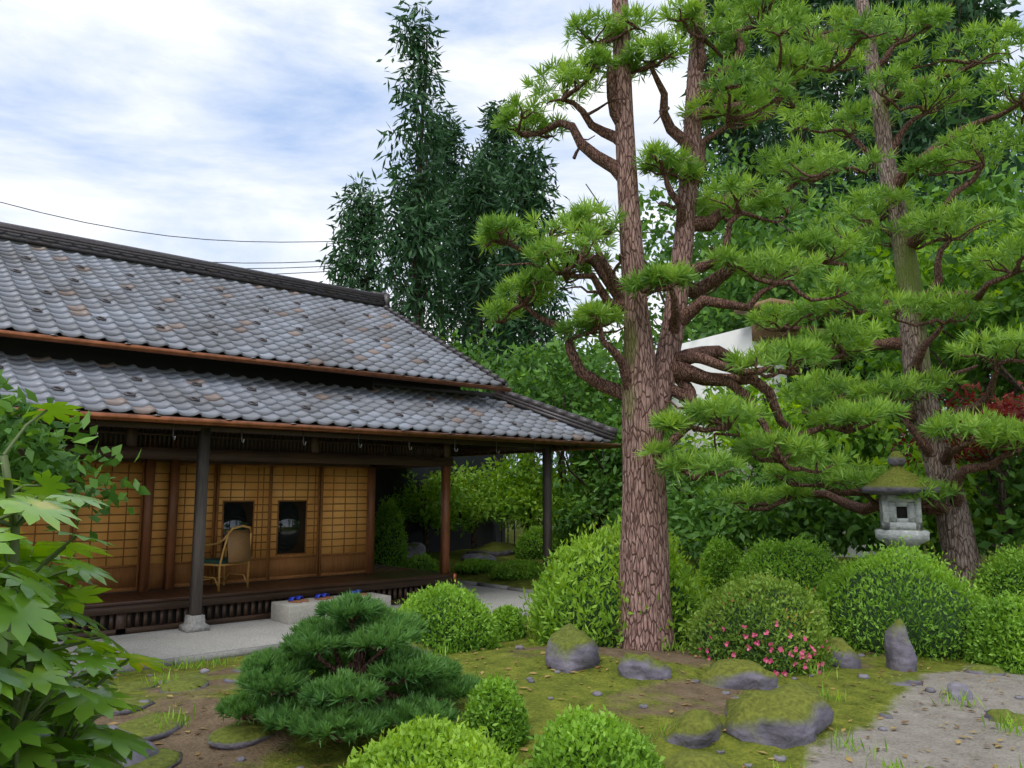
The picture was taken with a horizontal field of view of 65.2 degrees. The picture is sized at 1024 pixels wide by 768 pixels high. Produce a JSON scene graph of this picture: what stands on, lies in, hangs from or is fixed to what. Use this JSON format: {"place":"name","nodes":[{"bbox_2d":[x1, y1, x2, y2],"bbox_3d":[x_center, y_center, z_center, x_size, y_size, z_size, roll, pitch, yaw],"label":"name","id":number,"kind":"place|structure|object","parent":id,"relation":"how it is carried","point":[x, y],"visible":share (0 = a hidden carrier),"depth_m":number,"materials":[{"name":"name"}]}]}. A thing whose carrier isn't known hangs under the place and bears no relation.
{"place":"outdoors","nodes":[
{"label":"outdoors","id":0,"kind":"place"},
{"bbox_2d":[0,202,336,273],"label":"power lines","id":1,"kind":"object","parent":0,"point":[206,239],"visible":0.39,"depth_m":42.71,"materials":[{"name":"rubber"}]},
{"bbox_2d":[0,337,433,630],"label":"dark house interior","id":2,"kind":"object","parent":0,"point":[39,349],"visible":0.15,"depth_m":11.97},
{"bbox_2d":[138,439,450,591],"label":"wooden posts","id":3,"kind":"object","parent":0,"point":[146,533],"visible":0.57,"depth_m":11.76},
{"bbox_2d":[0,329,620,582],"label":"house copper gutters","id":4,"kind":"object","parent":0,"point":[136,417],"visible":0.76,"depth_m":11.74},
{"bbox_2d":[51,334,605,457],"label":"house gutter hooks","id":5,"kind":"object","parent":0,"point":[96,434],"visible":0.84,"depth_m":12.02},
{"bbox_2d":[189,428,551,615],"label":"veranda posts","id":6,"kind":"object","parent":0,"point":[199,532],"visible":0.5,"depth_m":10.88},
{"bbox_2d":[0,0,1023,474],"label":"sky","id":7,"kind":"structure","parent":0,"point":[234,120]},
{"bbox_2d":[76,504,1023,767],"bbox_3d":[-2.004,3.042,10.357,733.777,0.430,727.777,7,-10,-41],"label":"ground","id":8,"kind":"structure","parent":0,"point":[916,734],"depth_m":5.75,"materials":[{"name":"plant"}]},
{"bbox_2d":[0,368,150,541],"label":"tree","id":9,"kind":"object","parent":8,"relation":"on","point":[32,440],"depth_m":7.24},
{"bbox_2d":[0,402,171,767],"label":"maple foliage","id":10,"kind":"object","parent":8,"relation":"on","point":[32,602],"depth_m":3.22,"materials":[{"name":"plant"}]},
{"bbox_2d":[82,723,159,767],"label":"stepping stone","id":11,"kind":"object","parent":8,"relation":"on","point":[137,757],"visible":0.09,"depth_m":4.76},
{"bbox_2d":[93,693,154,715],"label":"stepping stone","id":12,"kind":"object","parent":8,"relation":"on","point":[135,699],"visible":0.35,"depth_m":5.84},
{"bbox_2d":[99,681,158,691],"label":"stepping stone","id":13,"kind":"object","parent":8,"relation":"on","point":[130,686],"visible":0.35,"depth_m":6.49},
{"bbox_2d":[117,712,186,741],"bbox_3d":[-2.457,2.351,5.419,0.449,0.123,0.652,1,-8,-6],"label":"stepping stone","id":14,"kind":"object","parent":8,"relation":"on","point":[151,731],"visible":0.53,"depth_m":5.35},
{"bbox_2d":[125,748,181,767],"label":"stepping stone","id":15,"kind":"object","parent":8,"relation":"on","point":[166,758],"visible":0.53,"depth_m":4.76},
{"bbox_2d":[147,672,208,683],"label":"stepping stone","id":16,"kind":"object","parent":8,"relation":"on","point":[187,675],"visible":0.38,"depth_m":7.05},
{"bbox_2d":[159,677,208,692],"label":"stepping stone","id":17,"kind":"object","parent":8,"relation":"on","point":[182,685],"visible":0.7,"depth_m":6.37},
{"bbox_2d":[208,720,276,749],"bbox_3d":[-1.763,2.321,5.286,0.405,0.121,0.586,-4,-9,26],"label":"stepping stone","id":18,"kind":"object","parent":8,"relation":"on","point":[240,735],"visible":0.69,"depth_m":5.14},
{"bbox_2d":[35,583,537,671],"bbox_3d":[-24.673,3.397,11.494,41.600,0.001,32.200,7,-10,-41],"label":"gravel strip","id":19,"kind":"object","parent":8,"relation":"on","point":[168,644],"visible":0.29,"depth_m":10.14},
{"bbox_2d":[271,592,390,624],"bbox_3d":[-2.666,3.324,11.897,1.680,0.260,0.580,7,-10,-41],"label":"step stone","id":20,"kind":"object","parent":19,"relation":"on","point":[286,612],"visible":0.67,"depth_m":11.34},
{"bbox_2d":[179,582,540,632],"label":"house post pedestals","id":21,"kind":"object","parent":19,"relation":"on","point":[192,624],"visible":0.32,"depth_m":10.59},
{"bbox_2d":[53,580,532,676],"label":"gravel curb","id":22,"kind":"structure","parent":8,"relation":"on","point":[221,654],"depth_m":9.05,"materials":[{"name":"stone"}]},
{"bbox_2d":[10,334,611,643],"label":"dark house beams","id":23,"kind":"structure","parent":8,"relation":"on","point":[183,455],"depth_m":11.84,"materials":[{"name":"wood"}]},
{"bbox_2d":[0,460,368,596],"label":"shoji screens","id":24,"kind":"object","parent":23,"relation":"attached to","point":[268,567],"depth_m":12.59,"materials":[{"name":"paper"}]},
{"bbox_2d":[222,501,305,556],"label":"window screens","id":25,"kind":"object","parent":24,"relation":"in","point":[291,526],"depth_m":13.00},
{"bbox_2d":[24,424,452,634],"bbox_3d":[-8.888,2.213,13.044,13.070,2.770,9.006,7,-10,-41],"label":"dark house lattice","id":26,"kind":"object","parent":23,"relation":"attached to","point":[123,621],"visible":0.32,"depth_m":11.55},
{"bbox_2d":[1,259,497,385],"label":"house upper roof soffit","id":27,"kind":"structure","parent":23,"relation":"attached to","point":[185,349],"depth_m":12.21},
{"bbox_2d":[0,239,501,384],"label":"upper roof tiles","id":28,"kind":"object","parent":27,"relation":"on","point":[70,308],"visible":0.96,"depth_m":13.97,"materials":[{"name":"tile"}]},
{"bbox_2d":[0,231,385,302],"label":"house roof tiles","id":29,"kind":"object","parent":28,"relation":"on","point":[183,265],"visible":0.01,"depth_m":16.11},
{"bbox_2d":[0,256,516,424],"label":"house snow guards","id":30,"kind":"object","parent":28,"relation":"on","point":[73,373],"visible":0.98,"depth_m":13.17,"materials":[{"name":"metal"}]},
{"bbox_2d":[0,222,617,440],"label":"house ridge tiles","id":31,"kind":"object","parent":28,"relation":"on","point":[572,419],"visible":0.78,"depth_m":16.09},
{"bbox_2d":[49,564,453,609],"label":"veranda floor","id":32,"kind":"structure","parent":23,"relation":"on","point":[383,573],"depth_m":11.98,"materials":[{"name":"brown wood"}]},
{"bbox_2d":[203,525,251,590],"bbox_3d":[-4.221,2.541,11.799,0.572,0.925,0.662,14,-16,-61],"label":"chair","id":33,"kind":"object","parent":32,"relation":"on","point":[225,538],"visible":0.64,"depth_m":11.63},
{"bbox_2d":[226,530,250,562],"bbox_3d":[-4.222,2.408,11.818,0.520,0.504,0.607,14,-16,-61],"label":"chair back","id":34,"kind":"object","parent":33,"relation":"attached to","point":[238,546],"visible":0.71,"depth_m":11.69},
{"bbox_2d":[15,405,608,447],"bbox_3d":[-8.390,0.633,15.134,16.280,0.950,12.930,7,-10,-41],"label":"gutter","id":35,"kind":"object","parent":23,"relation":"attached to","point":[259,419],"depth_m":11.74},
{"bbox_2d":[0,351,612,441],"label":"roof tiles","id":36,"kind":"object","parent":35,"relation":"on","point":[91,385],"visible":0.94,"depth_m":11.85,"materials":[{"name":"tile"}]},
{"bbox_2d":[373,377,460,389],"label":"house upper wall","id":37,"kind":"structure","parent":23,"relation":"attached to","point":[415,383],"depth_m":15.34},
{"bbox_2d":[213,587,481,747],"bbox_3d":[-1.023,1.853,5.453,1.720,0.946,1.754,7,-10,-41],"label":"dwarf pine","id":38,"kind":"object","parent":8,"relation":"on","point":[292,661],"depth_m":5.12,"materials":[{"name":"plant"}]},
{"bbox_2d":[315,171,404,311],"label":"tree","id":39,"kind":"object","parent":8,"relation":"on","point":[352,219],"depth_m":38.07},
{"bbox_2d":[374,494,409,567],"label":"clipped cone shrub","id":40,"kind":"object","parent":8,"relation":"on","point":[386,508],"depth_m":16.79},
{"bbox_2d":[357,0,461,345],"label":"tall cedar","id":41,"kind":"object","parent":8,"relation":"on","point":[407,201],"depth_m":32.84,"materials":[{"name":"plant"}]},
{"bbox_2d":[404,552,439,571],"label":"shrub","id":42,"kind":"object","parent":8,"relation":"on","point":[414,559],"depth_m":16.38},
{"bbox_2d":[338,713,529,767],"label":"shrub","id":43,"kind":"object","parent":8,"relation":"on","point":[464,742],"depth_m":3.93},
{"bbox_2d":[387,468,488,554],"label":"hedge tree","id":44,"kind":"object","parent":8,"relation":"on","point":[412,504],"depth_m":20.08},
{"bbox_2d":[383,104,498,390],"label":"cedar","id":45,"kind":"object","parent":8,"relation":"on","point":[455,175],"depth_m":41.11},
{"bbox_2d":[394,579,507,653],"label":"bush","id":46,"kind":"object","parent":8,"relation":"on","point":[417,602],"depth_m":7.52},
{"bbox_2d":[414,460,534,548],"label":"hedge tree","id":47,"kind":"object","parent":8,"relation":"on","point":[486,490],"depth_m":20.68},
{"bbox_2d":[454,558,499,573],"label":"shrub","id":48,"kind":"object","parent":8,"relation":"on","point":[467,565],"depth_m":17.28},
{"bbox_2d":[435,318,540,392],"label":"tree","id":49,"kind":"object","parent":8,"relation":"on","point":[472,355],"visible":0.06,"depth_m":29.63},
{"bbox_2d":[422,143,554,465],"bbox_3d":[-1.360,-2.272,36.679,6.439,18.029,6.864,27,-28,-74],"label":"cedar","id":50,"kind":"object","parent":8,"relation":"on","point":[481,201],"depth_m":36.70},
{"bbox_2d":[466,542,514,556],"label":"garden rock","id":51,"kind":"object","parent":8,"relation":"on","point":[496,549],"visible":0.5,"depth_m":20.38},
{"bbox_2d":[459,672,532,755],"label":"shrub","id":52,"kind":"object","parent":8,"relation":"on","point":[499,685],"depth_m":4.94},
{"bbox_2d":[450,98,567,522],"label":"cedar","id":53,"kind":"object","parent":8,"relation":"on","point":[506,139],"depth_m":43.64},
{"bbox_2d":[492,603,527,641],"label":"bush","id":54,"kind":"object","parent":8,"relation":"on","point":[511,612],"depth_m":8.41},
{"bbox_2d":[488,557,542,580],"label":"shrub","id":55,"kind":"object","parent":8,"relation":"on","point":[516,566],"depth_m":16.29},
{"bbox_2d":[464,137,587,530],"bbox_3d":[0.620,-2.499,34.378,7.220,17.864,6.595,7,-10,-41],"label":"cedar","id":56,"kind":"object","parent":8,"relation":"on","point":[532,187],"depth_m":34.54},
{"bbox_2d":[462,453,598,529],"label":"hedge tree","id":57,"kind":"object","parent":8,"relation":"on","point":[523,468],"depth_m":21.14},
{"bbox_2d":[512,523,559,559],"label":"low shrub","id":58,"kind":"object","parent":8,"relation":"on","point":[528,535],"depth_m":19.31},
{"bbox_2d":[461,331,623,469],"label":"tree","id":59,"kind":"object","parent":8,"relation":"on","point":[592,350],"depth_m":26.25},
{"bbox_2d":[75,599,1023,767],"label":"grass tufts","id":60,"kind":"object","parent":8,"relation":"on","point":[1009,727],"visible":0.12,"depth_m":5.92,"materials":[{"name":"green plant"}]},
{"bbox_2d":[76,637,1023,767],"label":"pebbles","id":61,"kind":"object","parent":8,"relation":"on","point":[743,766],"visible":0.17,"depth_m":5.89,"materials":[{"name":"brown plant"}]},
{"bbox_2d":[98,645,1023,767],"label":"fallen leaves","id":62,"kind":"object","parent":8,"relation":"on","point":[783,758],"visible":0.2,"depth_m":5.89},
{"bbox_2d":[506,460,621,533],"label":"hedge tree","id":63,"kind":"object","parent":8,"relation":"on","point":[555,497],"depth_m":20.32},
{"bbox_2d":[545,623,599,672],"bbox_3d":[0.511,2.333,6.791,0.461,0.535,0.661,0,-8,2],"label":"garden rock","id":64,"kind":"object","parent":8,"relation":"on","point":[570,647],"visible":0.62,"depth_m":6.59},
{"bbox_2d":[552,520,596,550],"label":"shrub","id":65,"kind":"object","parent":8,"relation":"on","point":[561,530],"depth_m":20.21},
{"bbox_2d":[493,334,668,527],"bbox_3d":[1.640,1.680,20.999,6.021,5.976,5.296,7,-10,-41],"label":"tree","id":66,"kind":"object","parent":8,"relation":"on","point":[535,387],"depth_m":20.49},
{"bbox_2d":[522,704,664,767],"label":"shrub","id":67,"kind":"object","parent":8,"relation":"on","point":[633,749],"depth_m":4.03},
{"bbox_2d":[518,510,714,650],"bbox_3d":[1.160,2.103,8.507,2.489,1.607,2.206,7,-10,-41],"label":"shrub","id":68,"kind":"object","parent":8,"relation":"on","point":[549,589],"depth_m":7.96,"materials":[{"name":"plant"}]},
{"bbox_2d":[535,406,708,519],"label":"tree","id":69,"kind":"object","parent":8,"relation":"on","point":[581,457],"depth_m":18.92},
{"bbox_2d":[542,450,694,535],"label":"planting foliage","id":70,"kind":"object","parent":69,"relation":"attached to","point":[613,485],"visible":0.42,"depth_m":18.39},
{"bbox_2d":[567,371,691,454],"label":"tree","id":71,"kind":"object","parent":8,"relation":"on","point":[606,402],"depth_m":21.29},
{"bbox_2d":[617,652,670,679],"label":"garden rock","id":72,"kind":"object","parent":8,"relation":"on","point":[641,667],"visible":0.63,"depth_m":6.38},
{"bbox_2d":[601,477,744,570],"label":"shrub","id":73,"kind":"object","parent":8,"relation":"on","point":[672,505],"visible":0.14,"depth_m":14.93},
{"bbox_2d":[658,708,723,748],"bbox_3d":[1.187,2.262,5.179,0.542,0.333,0.423,7,-10,-41],"label":"garden rock","id":74,"kind":"object","parent":8,"relation":"on","point":[702,728],"visible":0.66,"depth_m":5.00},
{"bbox_2d":[469,0,913,651],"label":"twin pine","id":75,"kind":"object","parent":8,"relation":"on","point":[805,346],"depth_m":8.14,"materials":[{"name":"plant"}]},
{"bbox_2d":[662,751,738,767],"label":"garden rock","id":76,"kind":"object","parent":8,"relation":"on","point":[689,759],"visible":0.96,"depth_m":4.38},
{"bbox_2d":[666,465,768,512],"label":"hedge tree","id":77,"kind":"object","parent":8,"relation":"on","point":[694,483],"depth_m":16.22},
{"bbox_2d":[695,532,742,600],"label":"small shrub","id":78,"kind":"object","parent":8,"relation":"on","point":[725,548],"depth_m":11.68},
{"bbox_2d":[657,0,789,340],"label":"cedar","id":79,"kind":"object","parent":8,"relation":"on","point":[741,141],"depth_m":36.05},
{"bbox_2d":[586,125,867,341],"bbox_3d":[6.811,-1.517,25.013,11.505,13.399,10.120,7,-10,-41],"label":"tree behind pines","id":80,"kind":"object","parent":8,"relation":"on","point":[665,254],"depth_m":24.78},
{"bbox_2d":[698,658,777,689],"bbox_3d":[1.811,2.423,6.413,0.690,0.415,0.417,0,-8,-3],"label":"garden rock","id":81,"kind":"object","parent":8,"relation":"on","point":[736,674],"visible":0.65,"depth_m":6.27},
{"bbox_2d":[682,568,842,677],"bbox_3d":[2.314,2.238,7.323,1.333,1.131,1.390,7,-10,-41],"label":"azalea shrub","id":82,"kind":"object","parent":8,"relation":"on","point":[819,631],"depth_m":6.99,"materials":[{"name":"plant"}]},
{"bbox_2d":[653,267,877,345],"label":"tree","id":83,"kind":"object","parent":8,"relation":"on","point":[725,329],"depth_m":24.36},
{"bbox_2d":[708,1,844,235],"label":"cedar","id":84,"kind":"object","parent":8,"relation":"on","point":[766,51],"depth_m":39.22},
{"bbox_2d":[724,682,833,748],"bbox_3d":[1.754,2.330,5.374,0.914,0.618,0.680,7,-10,-41],"label":"garden rock","id":85,"kind":"object","parent":8,"relation":"on","point":[791,715],"visible":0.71,"depth_m":5.14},
{"bbox_2d":[729,533,848,600],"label":"shrub","id":86,"kind":"object","parent":8,"relation":"on","point":[759,550],"depth_m":9.98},
{"bbox_2d":[674,365,913,504],"bbox_3d":[5.710,1.758,16.080,5.587,4.497,4.938,7,-10,-41],"label":"bright tree","id":87,"kind":"object","parent":8,"relation":"on","point":[795,419],"depth_m":14.69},
{"bbox_2d":[671,468,842,558],"bbox_3d":[4.034,2.274,13.908,2.637,1.692,2.583,0,-8,-2],"label":"shrub","id":88,"kind":"object","parent":87,"relation":"attached to","point":[708,513],"visible":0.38,"depth_m":13.38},
{"bbox_2d":[665,368,889,485],"bbox_3d":[6.094,1.055,17.770,5.175,3.095,5.576,7,-10,-41],"label":"shrub","id":89,"kind":"object","parent":87,"relation":"attached to","point":[730,430],"visible":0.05,"depth_m":16.89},
{"bbox_2d":[740,383,969,499],"bbox_3d":[6.548,1.454,15.676,5.418,2.911,4.964,7,-10,-41],"label":"shrub","id":90,"kind":"object","parent":87,"relation":"attached to","point":[866,448],"visible":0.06,"depth_m":15.00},
{"bbox_2d":[746,0,870,296],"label":"cedar","id":91,"kind":"object","parent":8,"relation":"on","point":[812,91],"depth_m":31.85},
{"bbox_2d":[651,185,1009,349],"bbox_3d":[9.083,-0.322,22.406,10.710,10.331,9.472,7,-10,-41],"label":"tree","id":92,"kind":"object","parent":8,"relation":"on","point":[729,319],"depth_m":22.08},
{"bbox_2d":[820,635,860,668],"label":"garden rock","id":93,"kind":"object","parent":8,"relation":"on","point":[850,659],"visible":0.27,"depth_m":7.15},
{"bbox_2d":[778,0,925,264],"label":"cedar","id":94,"kind":"object","parent":8,"relation":"on","point":[846,3],"depth_m":36.24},
{"bbox_2d":[712,0,1023,592],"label":"pine","id":95,"kind":"object","parent":8,"relation":"on","point":[992,425],"depth_m":10.62,"materials":[{"name":"plant"}]},
{"bbox_2d":[717,442,889,554],"bbox_3d":[4.940,1.875,12.819,3.012,1.883,2.689,7,-10,-41],"label":"shrub","id":96,"kind":"object","parent":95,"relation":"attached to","point":[831,514],"visible":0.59,"depth_m":12.20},
{"bbox_2d":[733,251,1016,448],"bbox_3d":[9.264,0.670,19.751,7.453,7.631,7.821,7,-10,-41],"label":"tree","id":97,"kind":"object","parent":8,"relation":"on","point":[781,291],"depth_m":19.23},
{"bbox_2d":[784,455,998,559],"bbox_3d":[6.285,1.968,12.969,3.249,1.834,3.186,7,-10,-41],"label":"shrub","id":98,"kind":"object","parent":8,"relation":"on","point":[981,550],"visible":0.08,"depth_m":12.44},
{"bbox_2d":[802,535,990,662],"bbox_3d":[4.146,2.293,8.480,2.298,1.344,2.124,7,-10,-41],"label":"dome shrub","id":99,"kind":"object","parent":8,"relation":"on","point":[938,573],"depth_m":7.98,"materials":[{"name":"plant"}]},
{"bbox_2d":[774,147,1023,402],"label":"tree","id":100,"kind":"object","parent":8,"relation":"on","point":[1000,191],"depth_m":16.63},
{"bbox_2d":[884,618,916,671],"bbox_3d":[3.504,2.520,7.246,0.239,0.777,0.334,2,-8,-17],"label":"garden rock","id":101,"kind":"object","parent":8,"relation":"on","point":[900,654],"visible":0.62,"depth_m":7.17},
{"bbox_2d":[874,495,929,558],"bbox_3d":[4.839,2.152,9.901,0.597,1.540,0.680,7,-10,-41],"label":"stone lantern","id":102,"kind":"object","parent":8,"relation":"on","point":[893,528],"visible":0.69,"depth_m":9.76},
{"bbox_2d":[860,451,939,494],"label":"stone lantern roof","id":103,"kind":"structure","parent":102,"relation":"on","point":[888,482],"depth_m":9.82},
{"bbox_2d":[882,676,921,685],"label":"garden rock","id":104,"kind":"object","parent":8,"relation":"on","point":[905,681],"visible":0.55,"depth_m":6.50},
{"bbox_2d":[822,0,1015,452],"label":"tree","id":105,"kind":"object","parent":8,"relation":"on","point":[896,4],"depth_m":28.06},
{"bbox_2d":[842,206,1023,559],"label":"bright tree","id":106,"kind":"object","parent":8,"relation":"on","point":[889,271],"depth_m":14.50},
{"bbox_2d":[822,330,1023,477],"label":"shrub","id":107,"kind":"object","parent":106,"relation":"attached to","point":[854,373],"visible":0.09,"depth_m":15.61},
{"bbox_2d":[881,292,1023,451],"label":"shrub","id":108,"kind":"object","parent":106,"relation":"attached to","point":[983,379],"visible":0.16,"depth_m":14.57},
{"bbox_2d":[863,0,1023,408],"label":"tree","id":109,"kind":"object","parent":8,"relation":"on","point":[918,141],"depth_m":30.33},
{"bbox_2d":[864,178,1023,391],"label":"tree","id":110,"kind":"object","parent":8,"relation":"on","point":[953,260],"depth_m":13.31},
{"bbox_2d":[880,0,1023,548],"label":"tree","id":111,"kind":"object","parent":8,"relation":"on","point":[972,112],"depth_m":24.10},
{"bbox_2d":[892,380,1023,559],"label":"maple","id":112,"kind":"object","parent":8,"relation":"on","point":[1009,407],"depth_m":10.55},
{"bbox_2d":[860,436,1023,551],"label":"shrub","id":113,"kind":"object","parent":112,"relation":"attached to","point":[920,470],"visible":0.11,"depth_m":11.57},
{"bbox_2d":[922,444,1023,563],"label":"shrub","id":114,"kind":"object","parent":112,"relation":"attached to","point":[1014,484],"visible":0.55,"depth_m":10.39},
{"bbox_2d":[947,681,972,700],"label":"garden rock","id":115,"kind":"object","parent":8,"relation":"on","point":[954,687],"visible":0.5,"depth_m":6.15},
{"bbox_2d":[963,664,1005,675],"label":"garden rock","id":116,"kind":"object","parent":8,"relation":"on","point":[980,669],"visible":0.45,"depth_m":7.13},
{"bbox_2d":[957,587,1023,674],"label":"shrub","id":117,"kind":"object","parent":8,"relation":"on","point":[999,605],"depth_m":7.47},
{"bbox_2d":[967,541,1023,603],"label":"shrub","id":118,"kind":"object","parent":8,"relation":"on","point":[996,564],"depth_m":9.43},
{"bbox_2d":[984,709,1023,726],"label":"garden rock","id":119,"kind":"object","parent":8,"relation":"on","point":[991,714],"visible":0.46,"depth_m":5.61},
{"bbox_2d":[373,326,904,557],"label":"neighbour house walls","id":120,"kind":"structure","parent":0,"point":[386,480],"depth_m":20.83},
{"bbox_2d":[734,298,892,342],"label":"shrub","id":121,"kind":"object","parent":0,"point":[757,334],"visible":0.21,"depth_m":19.16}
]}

